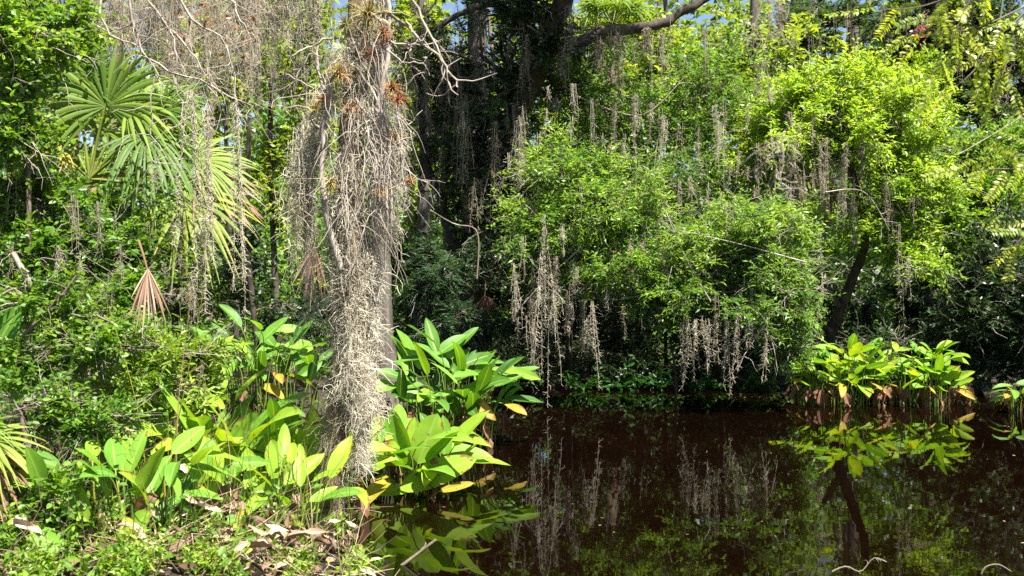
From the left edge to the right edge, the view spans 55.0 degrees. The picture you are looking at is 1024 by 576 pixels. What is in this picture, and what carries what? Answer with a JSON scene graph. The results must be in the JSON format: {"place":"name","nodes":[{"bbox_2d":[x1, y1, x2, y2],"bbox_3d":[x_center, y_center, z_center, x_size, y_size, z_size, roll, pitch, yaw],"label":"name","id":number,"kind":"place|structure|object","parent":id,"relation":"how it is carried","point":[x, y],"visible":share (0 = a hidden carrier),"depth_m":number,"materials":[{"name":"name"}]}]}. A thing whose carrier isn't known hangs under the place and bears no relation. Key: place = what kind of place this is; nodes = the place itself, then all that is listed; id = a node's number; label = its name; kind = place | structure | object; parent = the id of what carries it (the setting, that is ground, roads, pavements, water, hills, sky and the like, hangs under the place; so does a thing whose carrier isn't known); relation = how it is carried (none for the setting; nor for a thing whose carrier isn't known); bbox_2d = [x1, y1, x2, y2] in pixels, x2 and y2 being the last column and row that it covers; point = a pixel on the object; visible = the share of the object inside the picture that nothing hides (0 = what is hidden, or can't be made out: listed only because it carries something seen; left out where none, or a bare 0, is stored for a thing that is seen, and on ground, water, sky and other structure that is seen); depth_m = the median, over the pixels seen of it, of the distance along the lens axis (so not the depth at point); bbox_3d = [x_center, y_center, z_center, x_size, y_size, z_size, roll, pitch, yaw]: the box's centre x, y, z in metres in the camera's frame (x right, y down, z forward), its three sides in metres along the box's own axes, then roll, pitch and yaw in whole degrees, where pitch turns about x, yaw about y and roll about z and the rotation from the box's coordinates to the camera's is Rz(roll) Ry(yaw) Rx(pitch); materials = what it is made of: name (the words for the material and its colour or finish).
{"place":"outdoors","nodes":[
{"label":"outdoors","id":0,"kind":"place"},
{"bbox_2d":[60,0,267,125],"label":"spanish moss","id":1,"kind":"object","parent":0,"point":[156,20],"visible":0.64,"depth_m":9.93,"materials":[{"name":"plant"}]},
{"bbox_2d":[0,308,1022,575],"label":"ground","id":2,"kind":"structure","parent":0,"point":[584,378],"depth_m":17.27,"materials":[{"name":"soil"}]},
{"bbox_2d":[0,415,51,521],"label":"palmetto","id":3,"kind":"object","parent":2,"relation":"on","point":[15,458],"visible":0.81,"depth_m":5.88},
{"bbox_2d":[0,308,60,472],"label":"fire flag plant","id":4,"kind":"object","parent":2,"relation":"on","point":[10,321],"visible":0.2,"depth_m":6.90,"materials":[{"name":"green plant"}]},
{"bbox_2d":[0,534,73,575],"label":"weed","id":5,"kind":"object","parent":2,"relation":"on","point":[50,560],"visible":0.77,"depth_m":5.31,"materials":[{"name":"green plant"}]},
{"bbox_2d":[0,0,143,444],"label":"leafy shrub","id":6,"kind":"object","parent":2,"relation":"on","point":[34,42],"visible":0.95,"depth_m":7.52,"materials":[{"name":"plant"}]},
{"bbox_2d":[2,162,212,423],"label":"moss wisps","id":7,"kind":"object","parent":6,"relation":"attached to","point":[121,254],"visible":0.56,"depth_m":7.32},
{"bbox_2d":[81,0,283,213],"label":"bare branch","id":8,"kind":"object","parent":6,"relation":"attached to","point":[165,26],"visible":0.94,"depth_m":7.89,"materials":[{"name":"grey plant"}]},
{"bbox_2d":[170,89,215,287],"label":"spanish moss","id":9,"kind":"object","parent":8,"relation":"hanging from","point":[191,97],"visible":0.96,"depth_m":7.60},
{"bbox_2d":[197,108,219,317],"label":"spanish moss","id":10,"kind":"object","parent":8,"relation":"hanging from","point":[208,175],"visible":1,"depth_m":7.58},
{"bbox_2d":[223,95,250,333],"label":"spanish moss","id":11,"kind":"object","parent":8,"relation":"hanging from","point":[238,160],"visible":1,"depth_m":7.61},
{"bbox_2d":[39,509,110,549],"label":"weed","id":12,"kind":"object","parent":2,"relation":"on","point":[55,526],"visible":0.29,"depth_m":5.92,"materials":[{"name":"green plant"}]},
{"bbox_2d":[0,346,174,564],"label":"leafy shrub","id":13,"kind":"object","parent":2,"relation":"on","point":[56,404],"visible":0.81,"depth_m":6.31,"materials":[{"name":"green plant"}]},
{"bbox_2d":[0,245,183,467],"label":"leafy shrub","id":14,"kind":"object","parent":2,"relation":"on","point":[73,312],"visible":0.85,"depth_m":6.93,"materials":[{"name":"green plant"}]},
{"bbox_2d":[130,240,169,335],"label":"dead palm frond","id":15,"kind":"object","parent":14,"relation":"hanging from","point":[146,285],"visible":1,"depth_m":6.73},
{"bbox_2d":[0,137,192,462],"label":"leafy shrub","id":16,"kind":"object","parent":2,"relation":"on","point":[48,233],"visible":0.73,"depth_m":7.90,"materials":[{"name":"green plant"}]},
{"bbox_2d":[17,428,213,556],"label":"fire flag plant","id":17,"kind":"object","parent":2,"relation":"on","point":[36,466],"visible":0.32,"depth_m":5.97,"materials":[{"name":"green plant"}]},
{"bbox_2d":[0,426,249,554],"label":"fire flag plant","id":18,"kind":"object","parent":2,"relation":"on","point":[155,466],"visible":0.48,"depth_m":5.95,"materials":[{"name":"green plant"}]},
{"bbox_2d":[99,534,166,575],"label":"weed","id":19,"kind":"object","parent":2,"relation":"on","point":[142,563],"visible":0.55,"depth_m":5.24,"materials":[{"name":"green plant"}]},
{"bbox_2d":[0,37,266,455],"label":"cabbage palm","id":20,"kind":"object","parent":2,"relation":"on","point":[94,102],"visible":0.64,"depth_m":8.84,"materials":[{"name":"green plant"}]},
{"bbox_2d":[106,365,195,461],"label":"weed","id":21,"kind":"object","parent":2,"relation":"on","point":[159,421],"visible":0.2,"depth_m":7.26,"materials":[{"name":"green plant"}]},
{"bbox_2d":[74,300,256,458],"bbox_3d":[-2.595,0.855,7.315,1.349,1.526,0.964,0,0,-40],"label":"leafy shrub","id":22,"kind":"object","parent":2,"relation":"on","point":[165,366],"visible":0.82,"depth_m":7.31,"materials":[{"name":"green plant"}]},
{"bbox_2d":[66,1,270,381],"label":"slender tree","id":23,"kind":"object","parent":2,"relation":"on","point":[174,307],"visible":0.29,"depth_m":14.96,"materials":[{"name":"green plant"}]},
{"bbox_2d":[77,335,271,460],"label":"fire flag plant","id":24,"kind":"object","parent":2,"relation":"on","point":[241,390],"visible":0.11,"depth_m":7.90,"materials":[{"name":"green plant"}]},
{"bbox_2d":[0,409,408,575],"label":"leaf litter","id":25,"kind":"object","parent":2,"relation":"on","point":[264,544],"visible":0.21,"depth_m":5.72,"materials":[{"name":"plant"}]},
{"bbox_2d":[179,533,248,575],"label":"weed","id":26,"kind":"object","parent":2,"relation":"on","point":[194,554],"visible":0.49,"depth_m":5.31,"materials":[{"name":"green plant"}]},
{"bbox_2d":[111,377,329,522],"bbox_3d":[-2.137,1.202,7.194,2.028,1.115,1.418,0,0,41],"label":"fire flag plant","id":27,"kind":"object","parent":2,"relation":"on","point":[285,411],"visible":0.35,"depth_m":7.10,"materials":[{"name":"green plant"}]},
{"bbox_2d":[155,0,288,376],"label":"slender tree","id":28,"kind":"object","parent":2,"relation":"on","point":[224,125],"visible":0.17,"depth_m":16.98,"materials":[{"name":"grey plant"}]},
{"bbox_2d":[167,304,332,419],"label":"fire flag plant","id":29,"kind":"object","parent":2,"relation":"on","point":[307,367],"visible":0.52,"depth_m":12.34,"materials":[{"name":"green plant"}]},
{"bbox_2d":[199,115,333,396],"bbox_3d":[-3.334,-0.376,13.892,2.201,4.169,2.293,0,0,0],"label":"slender tree","id":30,"kind":"object","parent":2,"relation":"on","point":[254,269],"visible":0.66,"depth_m":13.97,"materials":[{"name":"green plant"}]},
{"bbox_2d":[174,424,361,553],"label":"fire flag plant","id":31,"kind":"object","parent":2,"relation":"on","point":[339,452],"visible":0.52,"depth_m":6.43,"materials":[{"name":"green plant"}]},
{"bbox_2d":[213,0,343,370],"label":"slender tree","id":32,"kind":"object","parent":2,"relation":"on","point":[275,153],"visible":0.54,"depth_m":17.87,"materials":[{"name":"green plant"}]},
{"bbox_2d":[257,540,313,575],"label":"weed","id":33,"kind":"object","parent":2,"relation":"on","point":[303,553],"visible":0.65,"depth_m":5.58,"materials":[{"name":"green plant"}]},
{"bbox_2d":[240,0,345,341],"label":"slender tree","id":34,"kind":"object","parent":2,"relation":"on","point":[288,128],"visible":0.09,"depth_m":20.92,"materials":[{"name":"green plant"}]},
{"bbox_2d":[255,405,397,518],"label":"fire flag plant","id":35,"kind":"object","parent":2,"relation":"on","point":[363,495],"visible":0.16,"depth_m":7.77,"materials":[{"name":"green plant"}]},
{"bbox_2d":[306,236,412,344],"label":"understory shrub","id":36,"kind":"object","parent":2,"relation":"on","point":[324,317],"visible":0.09,"depth_m":20.34,"materials":[{"name":"green plant"}]},
{"bbox_2d":[335,541,391,575],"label":"weed","id":37,"kind":"object","parent":2,"relation":"on","point":[362,563],"visible":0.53,"depth_m":6.24,"materials":[{"name":"green plant"}]},
{"bbox_2d":[245,0,496,532],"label":"dead tree","id":38,"kind":"object","parent":2,"relation":"on","point":[378,111],"visible":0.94,"depth_m":6.76,"materials":[{"name":"grey plant"}]},
{"bbox_2d":[265,72,339,296],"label":"spanish moss","id":39,"kind":"object","parent":38,"relation":"hanging from","point":[303,185],"visible":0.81,"depth_m":6.94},
{"bbox_2d":[289,274,330,360],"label":"spanish moss","id":40,"kind":"object","parent":38,"relation":"hanging from","point":[313,298],"visible":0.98,"depth_m":7.21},
{"bbox_2d":[304,367,374,536],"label":"spanish moss","id":41,"kind":"object","parent":38,"relation":"attached to","point":[331,450],"visible":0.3,"depth_m":6.86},
{"bbox_2d":[304,197,402,450],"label":"spanish moss","id":42,"kind":"object","parent":38,"relation":"attached to","point":[360,368],"visible":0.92,"depth_m":6.83,"materials":[{"name":"plant"}]},
{"bbox_2d":[312,0,403,262],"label":"spanish moss","id":43,"kind":"object","parent":38,"relation":"attached to","point":[342,57],"visible":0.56,"depth_m":6.81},
{"bbox_2d":[338,0,404,36],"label":"air plant","id":44,"kind":"object","parent":43,"relation":"attached to","point":[366,12],"visible":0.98,"depth_m":6.71,"materials":[{"name":"brown plant"}]},
{"bbox_2d":[332,391,390,485],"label":"spanish moss","id":45,"kind":"object","parent":38,"relation":"attached to","point":[363,455],"visible":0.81,"depth_m":6.83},
{"bbox_2d":[357,95,419,265],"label":"spanish moss","id":46,"kind":"object","parent":38,"relation":"attached to","point":[394,155],"visible":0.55,"depth_m":6.90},
{"bbox_2d":[368,0,402,415],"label":"cypress tree","id":47,"kind":"object","parent":2,"relation":"on","point":[388,314],"visible":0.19,"depth_m":13.49,"materials":[{"name":"grey plant"}]},
{"bbox_2d":[256,0,295,58],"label":"spanish moss","id":48,"kind":"object","parent":47,"relation":"hanging from","point":[271,9],"visible":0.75,"depth_m":11.98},
{"bbox_2d":[250,0,337,123],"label":"moss wisps","id":49,"kind":"object","parent":47,"relation":"hanging from","point":[300,32],"visible":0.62,"depth_m":12.47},
{"bbox_2d":[273,0,318,63],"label":"spanish moss","id":50,"kind":"object","parent":47,"relation":"hanging from","point":[296,16],"visible":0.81,"depth_m":11.99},
{"bbox_2d":[291,227,327,305],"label":"dead palm frond","id":51,"kind":"object","parent":47,"relation":"hanging from","point":[318,269],"visible":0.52,"depth_m":11.49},
{"bbox_2d":[291,0,333,48],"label":"spanish moss","id":52,"kind":"object","parent":47,"relation":"hanging from","point":[315,31],"visible":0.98,"depth_m":11.94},
{"bbox_2d":[389,225,444,353],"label":"understory shrub","id":53,"kind":"object","parent":2,"relation":"on","point":[402,308],"visible":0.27,"depth_m":21.15,"materials":[{"name":"green plant"}]},
{"bbox_2d":[372,0,467,356],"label":"cypress tree","id":54,"kind":"object","parent":2,"relation":"on","point":[406,6],"visible":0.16,"depth_m":22.98,"materials":[{"name":"green plant"}]},
{"bbox_2d":[339,0,508,355],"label":"cypress tree","id":55,"kind":"object","parent":2,"relation":"on","point":[471,42],"visible":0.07,"depth_m":19.35,"materials":[{"name":"grey plant"}]},
{"bbox_2d":[392,218,500,399],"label":"feathery bush","id":56,"kind":"object","parent":2,"relation":"on","point":[433,291],"visible":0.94,"depth_m":15.03,"materials":[{"name":"green plant"}]},
{"bbox_2d":[399,251,519,361],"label":"understory shrub","id":57,"kind":"object","parent":2,"relation":"on","point":[422,320],"visible":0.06,"depth_m":19.76,"materials":[{"name":"green plant"}]},
{"bbox_2d":[389,92,544,297],"bbox_3d":[-1.425,-2.085,25.136,4.501,7.561,4.157,0,0,-20],"label":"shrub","id":58,"kind":"object","parent":2,"relation":"on","point":[414,216],"visible":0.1,"depth_m":24.97,"materials":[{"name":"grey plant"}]},
{"bbox_2d":[484,244,525,351],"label":"understory shrub","id":59,"kind":"object","parent":2,"relation":"on","point":[499,298],"visible":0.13,"depth_m":20.95,"materials":[{"name":"green plant"}]},
{"bbox_2d":[0,307,1023,575],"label":"undergrowth","id":60,"kind":"object","parent":2,"relation":"on","point":[122,549],"visible":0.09,"depth_m":5.72,"materials":[{"name":"green plant"}]},
{"bbox_2d":[0,95,1023,342],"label":"thicket","id":61,"kind":"object","parent":2,"relation":"on","point":[834,247],"visible":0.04,"depth_m":28.78,"materials":[{"name":"green plant"}]},
{"bbox_2d":[0,0,1023,326],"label":"wood","id":62,"kind":"object","parent":2,"relation":"on","point":[78,144],"visible":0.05,"depth_m":43.08,"materials":[{"name":"green plant"}]},
{"bbox_2d":[486,227,587,359],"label":"understory shrub","id":63,"kind":"object","parent":2,"relation":"on","point":[543,318],"visible":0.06,"depth_m":19.78,"materials":[{"name":"green plant"}]},
{"bbox_2d":[370,0,709,349],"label":"live oak","id":64,"kind":"object","parent":2,"relation":"on","point":[521,14],"visible":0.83,"depth_m":16.69,"materials":[{"name":"brown plant"}]},
{"bbox_2d":[395,1,558,255],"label":"moss wisps","id":65,"kind":"object","parent":64,"relation":"hanging from","point":[465,101],"visible":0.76,"depth_m":16.05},
{"bbox_2d":[476,121,506,221],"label":"spanish moss","id":66,"kind":"object","parent":64,"relation":"hanging from","point":[495,157],"visible":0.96,"depth_m":15.97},
{"bbox_2d":[548,14,709,95],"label":"moss wisps","id":67,"kind":"object","parent":64,"relation":"attached to","point":[660,41],"visible":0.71,"depth_m":16.11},
{"bbox_2d":[504,83,825,359],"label":"moss wisps","id":68,"kind":"object","parent":64,"relation":"hanging from","point":[573,266],"visible":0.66,"depth_m":15.07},
{"bbox_2d":[483,110,695,381],"bbox_3d":[0.648,-0.403,15.653,3.026,4.557,4.482,0,0,-25],"label":"myrtle shrub","id":69,"kind":"object","parent":2,"relation":"on","point":[604,234],"visible":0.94,"depth_m":14.56,"materials":[{"name":"green plant"}]},
{"bbox_2d":[530,214,562,405],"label":"spanish moss","id":70,"kind":"object","parent":69,"relation":"hanging from","point":[544,238],"visible":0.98,"depth_m":14.20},
{"bbox_2d":[508,226,596,364],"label":"moss wisps","id":71,"kind":"object","parent":69,"relation":"hanging from","point":[572,305],"visible":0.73,"depth_m":14.23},
{"bbox_2d":[558,217,653,360],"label":"understory shrub","id":72,"kind":"object","parent":2,"relation":"on","point":[615,312],"visible":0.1,"depth_m":20.01,"materials":[{"name":"green plant"}]},
{"bbox_2d":[570,0,656,336],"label":"palm tree","id":73,"kind":"object","parent":2,"relation":"on","point":[624,6],"visible":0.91,"depth_m":23.68,"materials":[{"name":"green plant"}]},
{"bbox_2d":[463,0,784,260],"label":"broadleaf tree","id":74,"kind":"object","parent":2,"relation":"on","point":[678,39],"visible":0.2,"depth_m":26.31,"materials":[{"name":"green plant"}]},
{"bbox_2d":[498,11,788,372],"bbox_3d":[2.199,-1.559,17.364,5.312,6.743,3.269,0,0,0],"label":"myrtle shrub","id":75,"kind":"object","parent":2,"relation":"on","point":[711,94],"visible":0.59,"depth_m":17.17,"materials":[{"name":"green plant"}]},
{"bbox_2d":[455,245,930,391],"bbox_3d":[3.243,0.601,18.027,8.910,3.192,2.866,0,0,0],"label":"myrtle shrub","id":76,"kind":"object","parent":2,"relation":"on","point":[618,345],"visible":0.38,"depth_m":17.92,"materials":[{"name":"green plant"}]},
{"bbox_2d":[586,177,844,403],"bbox_3d":[3.688,0.231,15.416,3.359,3.787,4.754,0,0,36],"label":"myrtle shrub","id":77,"kind":"object","parent":2,"relation":"on","point":[747,229],"visible":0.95,"depth_m":14.20,"materials":[{"name":"green plant"}]},
{"bbox_2d":[677,278,769,372],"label":"moss wisps","id":78,"kind":"object","parent":77,"relation":"hanging from","point":[710,331],"visible":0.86,"depth_m":13.81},
{"bbox_2d":[655,0,854,208],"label":"broadleaf tree","id":79,"kind":"object","parent":2,"relation":"on","point":[783,53],"visible":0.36,"depth_m":25.54,"materials":[{"name":"green plant"}]},
{"bbox_2d":[759,0,844,304],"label":"cypress tree","id":80,"kind":"object","parent":2,"relation":"on","point":[821,3],"visible":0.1,"depth_m":31.61,"materials":[{"name":"green plant"}]},
{"bbox_2d":[735,0,801,102],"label":"spanish moss","id":81,"kind":"object","parent":80,"relation":"hanging from","point":[780,25],"visible":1,"depth_m":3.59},
{"bbox_2d":[770,0,919,327],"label":"cypress tree","id":82,"kind":"object","parent":2,"relation":"on","point":[856,22],"visible":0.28,"depth_m":29.49,"materials":[{"name":"green plant"}]},
{"bbox_2d":[805,243,886,342],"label":"understory shrub","id":83,"kind":"object","parent":2,"relation":"on","point":[830,269],"visible":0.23,"depth_m":21.35,"materials":[{"name":"green plant"}]},
{"bbox_2d":[721,26,991,386],"bbox_3d":[5.553,-1.154,16.476,4.151,6.218,3.581,0,0,0],"label":"domed shrub","id":84,"kind":"object","parent":2,"relation":"on","point":[865,104],"visible":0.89,"depth_m":15.81,"materials":[{"name":"green plant"}]},
{"bbox_2d":[741,133,810,196],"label":"spanish moss","id":85,"kind":"object","parent":84,"relation":"hanging from","point":[782,156],"visible":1,"depth_m":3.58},
{"bbox_2d":[760,129,917,250],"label":"moss wisps","id":86,"kind":"object","parent":84,"relation":"attached to","point":[892,210],"visible":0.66,"depth_m":15.55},
{"bbox_2d":[815,255,905,352],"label":"understory shrub","id":87,"kind":"object","parent":2,"relation":"on","point":[859,305],"visible":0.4,"depth_m":20.18,"materials":[{"name":"green plant"}]},
{"bbox_2d":[861,266,974,341],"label":"understory shrub","id":88,"kind":"object","parent":2,"relation":"on","point":[912,308],"visible":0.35,"depth_m":21.48,"materials":[{"name":"green plant"}]},
{"bbox_2d":[849,0,999,338],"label":"cypress tree","id":89,"kind":"object","parent":2,"relation":"on","point":[961,102],"visible":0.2,"depth_m":25.14,"materials":[{"name":"green plant"}]},
{"bbox_2d":[790,0,1017,118],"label":"moss wisps","id":90,"kind":"object","parent":89,"relation":"attached to","point":[847,21],"visible":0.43,"depth_m":23.40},
{"bbox_2d":[835,195,1023,396],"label":"myrtle shrub","id":91,"kind":"object","parent":2,"relation":"on","point":[991,351],"visible":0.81,"depth_m":16.43,"materials":[{"name":"green plant"}]},
{"bbox_2d":[909,13,958,337],"bbox_3d":[8.932,-2.038,20.975,1.296,7.481,1.273,0,0,11],"label":"vine covered snag","id":92,"kind":"object","parent":2,"relation":"on","point":[942,83],"visible":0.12,"depth_m":20.84,"materials":[{"name":"plant"}]},
{"bbox_2d":[882,234,1007,351],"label":"understory shrub","id":93,"kind":"object","parent":2,"relation":"on","point":[920,291],"visible":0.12,"depth_m":20.09,"materials":[{"name":"green plant"}]},
{"bbox_2d":[869,0,1023,154],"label":"cypress tree","id":94,"kind":"object","parent":2,"relation":"on","point":[994,12],"visible":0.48,"depth_m":24.49,"materials":[{"name":"green plant"}]},
{"bbox_2d":[824,0,1023,126],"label":"cypress branch","id":95,"kind":"object","parent":94,"relation":"attached to","point":[964,13],"visible":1,"depth_m":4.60,"materials":[{"name":"green plant"}]},
{"bbox_2d":[920,125,1023,282],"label":"cypress branch","id":96,"kind":"object","parent":94,"relation":"attached to","point":[1017,170],"visible":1,"depth_m":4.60,"materials":[{"name":"green plant"}]},
{"bbox_2d":[874,95,1023,330],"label":"broadleaf shrub","id":97,"kind":"object","parent":2,"relation":"on","point":[979,210],"visible":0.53,"depth_m":18.00,"materials":[{"name":"green plant"}]},
{"bbox_2d":[1,0,1023,293],"label":"sky","id":98,"kind":"structure","parent":0,"point":[449,5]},
{"bbox_2d":[302,384,1023,575],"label":"water","id":99,"kind":"structure","parent":0,"point":[651,478],"depth_m":8.62,"materials":[{"name":"liquid"}]},
{"bbox_2d":[346,404,510,502],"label":"fire flag plant","id":100,"kind":"object","parent":99,"relation":"in","point":[425,441],"visible":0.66,"depth_m":8.51,"materials":[{"name":"green plant"}]},
{"bbox_2d":[375,318,542,447],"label":"fire flag plant","id":101,"kind":"object","parent":99,"relation":"in","point":[459,366],"visible":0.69,"depth_m":11.20,"materials":[{"name":"green plant"}]},
{"bbox_2d":[634,367,682,389],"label":"waterside plant","id":102,"kind":"object","parent":99,"relation":"on","point":[654,385],"visible":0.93,"depth_m":17.37,"materials":[{"name":"green plant"}]},
{"bbox_2d":[736,363,783,390],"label":"waterside plant","id":103,"kind":"object","parent":99,"relation":"in","point":[756,383],"visible":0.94,"depth_m":17.34,"materials":[{"name":"green plant"}]},
{"bbox_2d":[780,333,907,407],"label":"fire flag plant","id":104,"kind":"object","parent":99,"relation":"in","point":[837,373],"visible":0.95,"depth_m":15.18,"materials":[{"name":"green plant"}]},
{"bbox_2d":[855,339,974,407],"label":"fire flag plant","id":105,"kind":"object","parent":99,"relation":"in","point":[944,370],"visible":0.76,"depth_m":15.23,"materials":[{"name":"green plant"}]},
{"bbox_2d":[989,379,1023,411],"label":"fire flag plant","id":106,"kind":"object","parent":99,"relation":"in","point":[1014,393],"visible":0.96,"depth_m":14.33,"materials":[{"name":"green plant"}]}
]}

